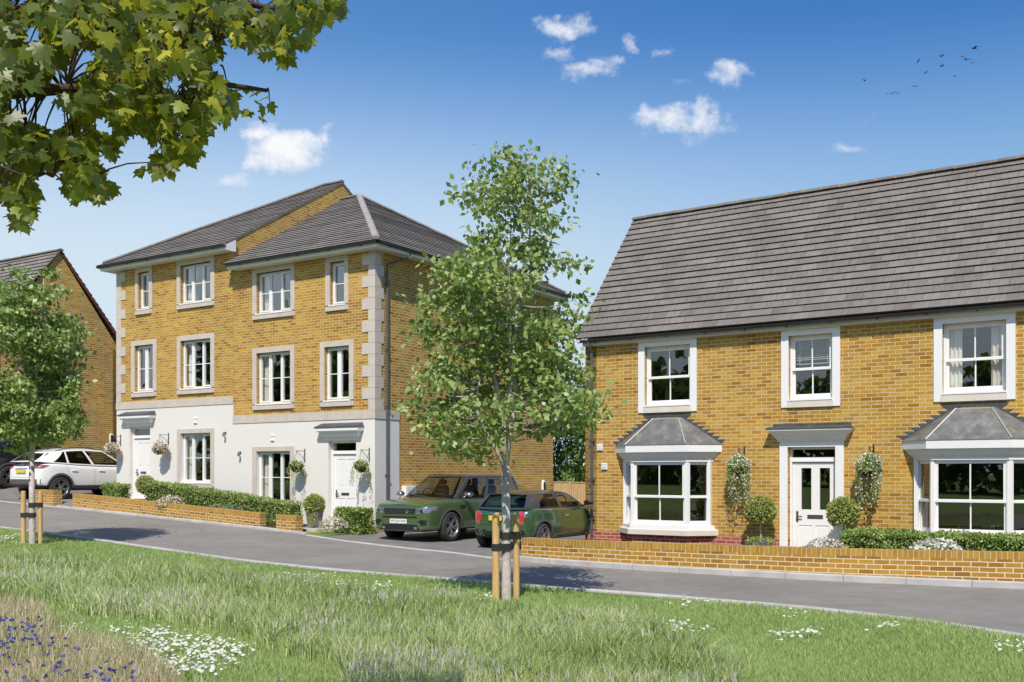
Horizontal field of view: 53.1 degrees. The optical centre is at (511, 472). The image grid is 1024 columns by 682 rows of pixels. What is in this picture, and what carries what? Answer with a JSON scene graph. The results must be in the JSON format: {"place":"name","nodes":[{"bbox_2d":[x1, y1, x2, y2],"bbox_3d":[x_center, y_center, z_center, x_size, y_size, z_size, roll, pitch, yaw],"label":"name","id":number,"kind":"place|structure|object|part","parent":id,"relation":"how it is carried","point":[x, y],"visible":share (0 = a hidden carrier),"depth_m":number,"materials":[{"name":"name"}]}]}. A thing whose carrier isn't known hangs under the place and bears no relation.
{"place":"outdoors","nodes":[
{"label":"outdoors","id":0,"kind":"place"},
{"bbox_2d":[0,487,93,505],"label":"driveway","id":1,"kind":"structure","parent":0,"point":[11,494],"depth_m":33.70,"materials":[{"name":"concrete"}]},
{"bbox_2d":[0,438,95,486],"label":"parked car","id":2,"kind":"object","parent":1,"relation":"on","point":[6,458],"visible":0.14,"depth_m":33.91,"materials":[{"name":"black paint"}]},
{"bbox_2d":[10,447,116,498],"bbox_3d":[-14.492,0.015,34.475,2.310,1.680,4.416,0,0,33],"label":"parked car","id":3,"kind":"object","parent":1,"relation":"on","point":[54,470],"visible":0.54,"depth_m":33.13,"materials":[{"name":"white paint"}]},
{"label":"rear window","id":4,"kind":"part","parent":3,"relation":"part of","materials":[{"name":"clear glass"}]},
{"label":"side window","id":5,"kind":"part","parent":3,"relation":"part of","materials":[{"name":"black glass"}]},
{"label":"side window","id":6,"kind":"part","parent":3,"relation":"part of","materials":[{"name":"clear glass"}]},
{"bbox_2d":[71,506,321,529],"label":"garden ground","id":7,"kind":"structure","parent":0,"point":[274,526],"depth_m":26.76,"materials":[{"name":"soil"}]},
{"bbox_2d":[100,481,132,498],"bbox_3d":[-12.154,0.713,31.443,0.985,0.914,0.598,0,0,33],"label":"hedge","id":8,"kind":"object","parent":7,"relation":"on","point":[117,489],"visible":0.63,"depth_m":31.29,"materials":[{"name":"green plant"}]},
{"bbox_2d":[135,475,153,494],"bbox_3d":[-10.747,0.357,30.015,0.615,0.621,0.616,0,0,0],"label":"box ball","id":9,"kind":"object","parent":7,"relation":"on","point":[139,486],"visible":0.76,"depth_m":29.84,"materials":[{"name":"green plant"}]},
{"bbox_2d":[156,494,184,508],"bbox_3d":[-9.576,0.828,28.782,0.855,0.428,0.837,0,0,0],"label":"flowering plant","id":10,"kind":"object","parent":7,"relation":"on","point":[166,498],"visible":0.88,"depth_m":28.63,"materials":[{"name":"white plant"}]},
{"bbox_2d":[143,479,303,525],"bbox_3d":[-8.114,0.839,28.413,5.930,1.319,0.778,0,0,33],"label":"hedge","id":11,"kind":"object","parent":7,"relation":"on","point":[270,507],"visible":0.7,"depth_m":28.08,"materials":[{"name":"green plant"}]},
{"bbox_2d":[202,502,244,517],"bbox_3d":[-7.699,1.024,27.587,1.545,0.500,0.782,0,0,0],"label":"lavender bush","id":12,"kind":"object","parent":7,"relation":"on","point":[222,507],"visible":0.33,"depth_m":27.52,"materials":[{"name":"green plant"}]},
{"bbox_2d":[303,526,333,534],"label":"path","id":13,"kind":"structure","parent":0,"point":[312,529],"depth_m":26.07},
{"bbox_2d":[302,493,325,527],"bbox_3d":[-5.126,0.981,26.567,0.632,0.914,0.648,0,0,33],"label":"potted box ball","id":14,"kind":"object","parent":13,"relation":"on","point":[314,505],"visible":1,"depth_m":26.41,"materials":[{"name":"plant"}]},
{"bbox_2d":[303,531,345,535],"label":"garden ground","id":15,"kind":"structure","parent":0,"point":[323,534],"depth_m":25.53,"materials":[{"name":"green plant"}]},
{"bbox_2d":[317,516,348,532],"bbox_3d":[-4.448,1.296,25.509,0.758,0.457,0.779,0,0,26],"label":"flowering plant","id":16,"kind":"object","parent":15,"relation":"on","point":[334,523],"visible":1,"depth_m":25.42,"materials":[{"name":"white plant"}]},
{"bbox_2d":[333,506,375,534],"bbox_3d":[-4.026,1.212,25.965,1.058,0.799,0.738,0,0,32],"label":"hedge","id":17,"kind":"object","parent":15,"relation":"on","point":[357,519],"visible":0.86,"depth_m":25.75,"materials":[{"name":"green plant"}]},
{"bbox_2d":[0,544,755,681],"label":"long grass","id":18,"kind":"structure","parent":0,"point":[584,652],"depth_m":10.04,"materials":[{"name":"green plant"}]},
{"bbox_2d":[316,466,583,535],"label":"ground","id":19,"kind":"structure","parent":0,"point":[563,473],"depth_m":85.36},
{"bbox_2d":[35,489,61,505],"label":"brick pier","id":20,"kind":"structure","parent":19,"relation":"on","point":[52,497],"depth_m":31.43,"materials":[{"name":"yellow brick"}]},
{"bbox_2d":[0,248,116,486],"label":"detached house","id":21,"kind":"structure","parent":19,"relation":"on","point":[100,398],"depth_m":38.68,"materials":[{"name":"yellow brick"}]},
{"bbox_2d":[73,493,265,525],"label":"garden wall","id":22,"kind":"structure","parent":19,"relation":"on","point":[137,506],"depth_m":28.36,"materials":[{"name":"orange brick"}]},
{"bbox_2d":[56,505,308,534],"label":"kerb","id":23,"kind":"structure","parent":19,"relation":"on","point":[196,521],"depth_m":27.71,"materials":[{"name":"concrete"}]},
{"bbox_2d":[96,180,352,499],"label":"townhouse","id":24,"kind":"structure","parent":19,"relation":"on","point":[175,337],"depth_m":30.90,"materials":[{"name":"yellow brick"}]},
{"bbox_2d":[103,434,120,455],"bbox_3d":[-12.441,-0.853,31.823,0.512,0.674,0.534,0,0,-7],"label":"hanging basket","id":25,"kind":"object","parent":24,"relation":"attached to","point":[115,450],"visible":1,"depth_m":31.74,"materials":[{"name":"white plant"}]},
{"bbox_2d":[135,439,149,498],"bbox_3d":[-11.406,-0.115,31.729,0.872,1.850,0.100,0,0,33],"label":"door","id":26,"kind":"structure","parent":24,"relation":"in","point":[142,446],"depth_m":31.81,"materials":[{"name":"white paint"}]},
{"bbox_2d":[135,266,152,314],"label":"window","id":27,"kind":"structure","parent":24,"relation":"in","point":[144,310],"depth_m":31.54,"materials":[{"name":"white plastic"}]},
{"bbox_2d":[131,339,156,396],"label":"window","id":28,"kind":"structure","parent":24,"relation":"in","point":[145,392],"depth_m":31.61,"materials":[{"name":"white plastic"}]},
{"bbox_2d":[151,433,168,454],"bbox_3d":[-10.511,-0.853,30.600,0.517,0.675,0.525,0,0,-8],"label":"hanging basket","id":29,"kind":"object","parent":24,"relation":"attached to","point":[157,450],"visible":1,"depth_m":30.50,"materials":[{"name":"white plant"}]},
{"bbox_2d":[177,428,213,487],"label":"window","id":30,"kind":"structure","parent":24,"relation":"in","point":[193,434],"depth_m":30.43,"materials":[{"name":"white plastic"}]},
{"bbox_2d":[177,255,214,309],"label":"window","id":31,"kind":"structure","parent":24,"relation":"in","point":[192,302],"depth_m":30.41,"materials":[{"name":"white plastic"}]},
{"bbox_2d":[177,333,214,394],"bbox_3d":[-9.270,-3.194,30.332,1.630,1.732,0.360,0,0,33],"label":"window","id":32,"kind":"structure","parent":24,"relation":"in","point":[192,388],"depth_m":30.41,"materials":[{"name":"white plastic"}]},
{"bbox_2d":[276,514,302,531],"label":"brick pier","id":33,"kind":"structure","parent":19,"relation":"on","point":[289,522],"depth_m":25.70,"materials":[{"name":"yellow brick"}]},
{"bbox_2d":[222,194,570,531],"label":"townhouse","id":34,"kind":"structure","parent":19,"relation":"on","point":[322,317],"depth_m":27.93,"materials":[{"name":"yellow brick"}]},
{"bbox_2d":[252,446,293,501],"bbox_3d":[-6.572,0.151,28.592,1.630,1.742,0.360,0,0,33],"label":"window","id":35,"kind":"structure","parent":34,"relation":"in","point":[269,452],"depth_m":28.70,"materials":[{"name":"white plastic"}]},
{"bbox_2d":[252,262,294,319],"bbox_3d":[-6.568,-5.022,28.589,1.640,1.448,0.360,0,0,33],"label":"window","id":36,"kind":"structure","parent":34,"relation":"in","point":[269,312],"depth_m":28.66,"materials":[{"name":"white plastic"}]},
{"bbox_2d":[252,345,294,409],"bbox_3d":[-6.572,-2.624,28.592,1.630,1.732,0.360,0,0,33],"label":"window","id":37,"kind":"structure","parent":34,"relation":"in","point":[269,403],"depth_m":28.68,"materials":[{"name":"white plastic"}]},
{"bbox_2d":[286,449,304,484],"bbox_3d":[-5.827,-0.134,27.595,0.527,1.012,0.544,0,0,15],"label":"hanging basket","id":38,"kind":"object","parent":34,"relation":"attached to","point":[295,466],"visible":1,"depth_m":27.49,"materials":[{"name":"green plant"}]},
{"bbox_2d":[325,254,348,311],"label":"window","id":39,"kind":"structure","parent":34,"relation":"in","point":[336,306],"depth_m":27.28,"materials":[{"name":"white plastic"}]},
{"bbox_2d":[320,339,353,406],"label":"window","id":40,"kind":"structure","parent":34,"relation":"in","point":[339,400],"depth_m":27.30,"materials":[{"name":"white plastic"}]},
{"bbox_2d":[334,455,355,513],"bbox_3d":[-4.414,0.455,27.219,0.872,1.850,0.100,0,0,33],"label":"door","id":41,"kind":"structure","parent":34,"relation":"in","point":[344,493],"depth_m":27.27,"materials":[{"name":"white paint"}]},
{"bbox_2d":[349,448,371,486],"bbox_3d":[-3.888,-0.137,26.313,0.572,1.007,0.517,0,0,-18],"label":"hanging basket","id":42,"kind":"object","parent":34,"relation":"attached to","point":[362,466],"visible":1,"depth_m":26.22,"materials":[{"name":"green plant"}]},
{"bbox_2d":[307,534,512,560],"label":"kerb","id":43,"kind":"structure","parent":19,"relation":"on","point":[404,547],"depth_m":22.39,"materials":[{"name":"concrete"}]},
{"bbox_2d":[0,526,1023,638],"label":"kerb","id":44,"kind":"structure","parent":19,"relation":"on","point":[475,581],"depth_m":14.34,"materials":[{"name":"concrete"}]},
{"bbox_2d":[553,361,584,497],"bbox_3d":[2.472,-1.124,38.337,5.481,6.197,3.362,0,0,0],"label":"laurel tree","id":45,"kind":"object","parent":19,"relation":"on","point":[571,449],"visible":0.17,"depth_m":37.89,"materials":[{"name":"green plant"}]},
{"bbox_2d":[568,481,584,503],"bbox_3d":[4.094,1.030,32.304,5.250,1.480,0.120,0,0,33],"label":"board fence","id":46,"kind":"object","parent":19,"relation":"on","point":[576,490],"visible":0.08,"depth_m":33.56,"materials":[{"name":"brown wood"}]},
{"bbox_2d":[553,481,567,500],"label":"garden gate","id":47,"kind":"structure","parent":46,"relation":"attached to","point":[560,486],"depth_m":33.85,"materials":[{"name":"brown wood"}]},
{"bbox_2d":[520,556,1023,588],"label":"kerb","id":48,"kind":"structure","parent":19,"relation":"on","point":[857,578],"depth_m":16.09,"materials":[{"name":"concrete"}]},
{"bbox_2d":[521,537,1023,581],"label":"garden wall","id":49,"kind":"structure","parent":19,"relation":"on","point":[981,565],"depth_m":16.15,"materials":[{"name":"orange brick"}]},
{"bbox_2d":[575,154,1023,546],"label":"detached house","id":50,"kind":"structure","parent":19,"relation":"on","point":[806,348],"depth_m":21.45,"materials":[{"name":"yellow brick"}]},
{"bbox_2d":[638,338,696,412],"bbox_3d":[3.470,-2.125,22.684,1.420,1.590,0.240,0,0,35],"label":"window","id":51,"kind":"structure","parent":50,"relation":"in","point":[690,404],"depth_m":22.72,"materials":[{"name":"white plastic"}]},
{"bbox_2d":[614,412,724,543],"bbox_3d":[3.273,0.332,22.413,2.745,3.275,0.691,0,0,35],"label":"bay window","id":52,"kind":"structure","parent":50,"relation":"in","point":[677,440],"depth_m":22.19,"materials":[{"name":"white plastic"}]},
{"bbox_2d":[725,446,751,507],"bbox_3d":[4.727,0.096,21.336,0.543,1.292,0.543,0,0,-1],"label":"hanging basket","id":53,"kind":"object","parent":50,"relation":"attached to","point":[734,466],"visible":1,"depth_m":21.23,"materials":[{"name":"green plant"}]},
{"bbox_2d":[781,326,839,407],"bbox_3d":[6.112,-2.125,20.870,1.210,1.590,0.288,0,0,35],"label":"window","id":54,"kind":"structure","parent":50,"relation":"in","point":[832,398],"depth_m":20.88,"materials":[{"name":"white plastic"}]},
{"bbox_2d":[793,463,834,546],"bbox_3d":[6.158,0.755,20.903,0.872,1.910,0.100,0,0,35],"label":"door","id":55,"kind":"structure","parent":50,"relation":"in","point":[811,524],"depth_m":20.92,"materials":[{"name":"white paint"}]},
{"bbox_2d":[854,444,883,509],"bbox_3d":[6.910,0.093,19.819,0.525,1.287,0.530,0,0,-4],"label":"hanging basket","id":56,"kind":"object","parent":50,"relation":"attached to","point":[870,469],"visible":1,"depth_m":19.74,"materials":[{"name":"green plant"}]},
{"bbox_2d":[899,401,1023,533],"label":"bay window","id":57,"kind":"structure","parent":50,"relation":"in","point":[992,434],"depth_m":18.76,"materials":[{"name":"white plastic"}]},
{"bbox_2d":[934,312,1015,401],"bbox_3d":[8.650,-2.125,19.124,1.410,1.590,0.328,0,0,35],"label":"window","id":58,"kind":"structure","parent":50,"relation":"in","point":[1003,332],"depth_m":19.09,"materials":[{"name":"white plastic"}]},
{"bbox_2d":[322,528,584,558],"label":"driveway","id":59,"kind":"structure","parent":0,"point":[466,541],"depth_m":24.24,"materials":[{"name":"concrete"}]},
{"bbox_2d":[376,473,520,540],"bbox_3d":[-1.479,0.834,25.944,2.340,1.612,4.386,0,0,33],"label":"parked car","id":60,"kind":"object","parent":59,"relation":"on","point":[443,513],"visible":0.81,"depth_m":24.49,"materials":[{"name":"green paint"}]},
{"bbox_2d":[475,489,593,546],"bbox_3d":[0.660,1.023,23.468,2.120,1.279,3.524,0,0,33],"label":"parked car","id":61,"kind":"object","parent":59,"relation":"on","point":[549,517],"visible":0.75,"depth_m":22.39,"materials":[{"name":"green paint"}]},
{"bbox_2d":[0,502,1023,632],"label":"road","id":62,"kind":"structure","parent":0,"point":[998,608],"depth_m":17.09,"materials":[{"name":"grey asphalt"}]},
{"bbox_2d":[0,501,55,506],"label":"kerb","id":63,"kind":"structure","parent":62,"relation":"on","point":[26,503],"depth_m":32.13,"materials":[{"name":"concrete"}]},
{"bbox_2d":[0,527,1023,681],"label":"lawn","id":64,"kind":"structure","parent":0,"point":[65,545],"depth_m":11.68,"materials":[{"name":"green plant"}]},
{"bbox_2d":[20,491,35,542],"bbox_3d":[-9.660,1.019,20.456,0.286,1.302,0.143,0,0,-11],"label":"tree stake","id":65,"kind":"object","parent":64,"relation":"on","point":[23,514],"visible":0.84,"depth_m":20.38,"materials":[{"name":"brown wood"}]},
{"bbox_2d":[28,491,42,543],"bbox_3d":[-9.530,1.019,20.481,0.265,1.302,0.142,0,0,-10],"label":"tree stake","id":66,"kind":"object","parent":64,"relation":"on","point":[39,504],"visible":0.86,"depth_m":20.48,"materials":[{"name":"brown wood"}]},
{"bbox_2d":[0,263,100,543],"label":"young tree","id":67,"kind":"object","parent":64,"relation":"on","point":[24,330],"visible":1,"depth_m":20.14,"materials":[{"name":"green plant"}]},
{"bbox_2d":[0,620,135,681],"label":"flower stems","id":68,"kind":"object","parent":64,"relation":"on","point":[32,648],"visible":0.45,"depth_m":8.51,"materials":[{"name":"green plant"}]},
{"bbox_2d":[0,588,187,681],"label":"dry grass","id":69,"kind":"structure","parent":64,"relation":"on","point":[94,658],"depth_m":8.48,"materials":[{"name":"beige plant"}]},
{"bbox_2d":[0,616,136,681],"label":"cornflowers","id":70,"kind":"object","parent":69,"relation":"on","point":[39,642],"visible":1,"depth_m":7.80,"materials":[{"name":"purple plant"}]},
{"bbox_2d":[0,0,350,235],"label":"maple tree","id":71,"kind":"object","parent":64,"relation":"on","point":[138,59],"visible":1,"depth_m":3.42,"materials":[{"name":"green plant"}]},
{"bbox_2d":[0,546,741,681],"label":"seed heads","id":72,"kind":"object","parent":64,"relation":"on","point":[360,664],"visible":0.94,"depth_m":8.95,"materials":[{"name":"plant"}]},
{"bbox_2d":[492,512,511,600],"bbox_3d":[-0.132,1.179,13.047,0.275,1.342,0.143,0,0,-20],"label":"tree stake","id":73,"kind":"object","parent":64,"relation":"on","point":[497,546],"visible":0.77,"depth_m":12.96,"materials":[{"name":"brown wood"}]},
{"bbox_2d":[382,139,626,600],"bbox_3d":[-0.133,-1.251,13.032,3.018,5.983,2.768,0,0,0],"label":"young tree","id":74,"kind":"object","parent":64,"relation":"on","point":[505,422],"visible":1,"depth_m":12.82,"materials":[{"name":"green plant"}]},
{"bbox_2d":[500,513,519,598],"bbox_3d":[-0.027,1.184,13.133,0.143,1.332,0.301,0,0,38],"label":"tree stake","id":75,"kind":"object","parent":64,"relation":"on","point":[514,534],"visible":0.81,"depth_m":13.16,"materials":[{"name":"brown wood"}]},
{"bbox_2d":[0,533,1023,674],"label":"daisies","id":76,"kind":"object","parent":64,"relation":"on","point":[212,668],"visible":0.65,"depth_m":9.28,"materials":[{"name":"white plant"}]},
{"bbox_2d":[2,538,1023,678],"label":"daisy stems","id":77,"kind":"object","parent":64,"relation":"on","point":[385,590],"visible":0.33,"depth_m":9.44,"materials":[{"name":"green plant"}]},
{"bbox_2d":[0,0,1023,465],"label":"sky","id":78,"kind":"structure","parent":0,"point":[674,104],"materials":[{"name":"blue"}]},
{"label":"garden ground","id":79,"kind":"structure","parent":0,"visible":0},
{"bbox_2d":[743,495,777,545],"bbox_3d":[5.080,1.033,20.921,0.695,1.175,0.687,0,0,-12],"label":"topiary tree","id":80,"kind":"object","parent":79,"relation":"on","point":[761,508],"visible":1,"depth_m":20.76,"materials":[{"name":"green plant"}]},
{"bbox_2d":[804,537,847,547],"bbox_3d":[5.405,1.335,17.702,0.775,0.446,0.791,0,0,0],"label":"flowering plant","id":81,"kind":"object","parent":79,"relation":"on","point":[829,545],"visible":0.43,"depth_m":17.70,"materials":[{"name":"white plant"}]},
{"bbox_2d":[826,496,861,547],"bbox_3d":[6.459,1.035,19.965,0.711,1.169,0.717,0,0,35],"label":"topiary tree","id":82,"kind":"object","parent":79,"relation":"on","point":[843,511],"visible":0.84,"depth_m":19.77,"materials":[{"name":"green plant"}]},
{"bbox_2d":[838,526,1023,550],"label":"hedge","id":83,"kind":"object","parent":79,"relation":"on","point":[872,538],"visible":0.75,"depth_m":18.23,"materials":[{"name":"green plant"}]},
{"bbox_2d":[909,537,963,549],"bbox_3d":[6.983,1.309,16.804,0.918,0.520,0.917,0,0,0],"label":"flowering plant","id":84,"kind":"object","parent":79,"relation":"on","point":[929,542],"visible":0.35,"depth_m":16.74,"materials":[{"name":"white plant"}]}
]}

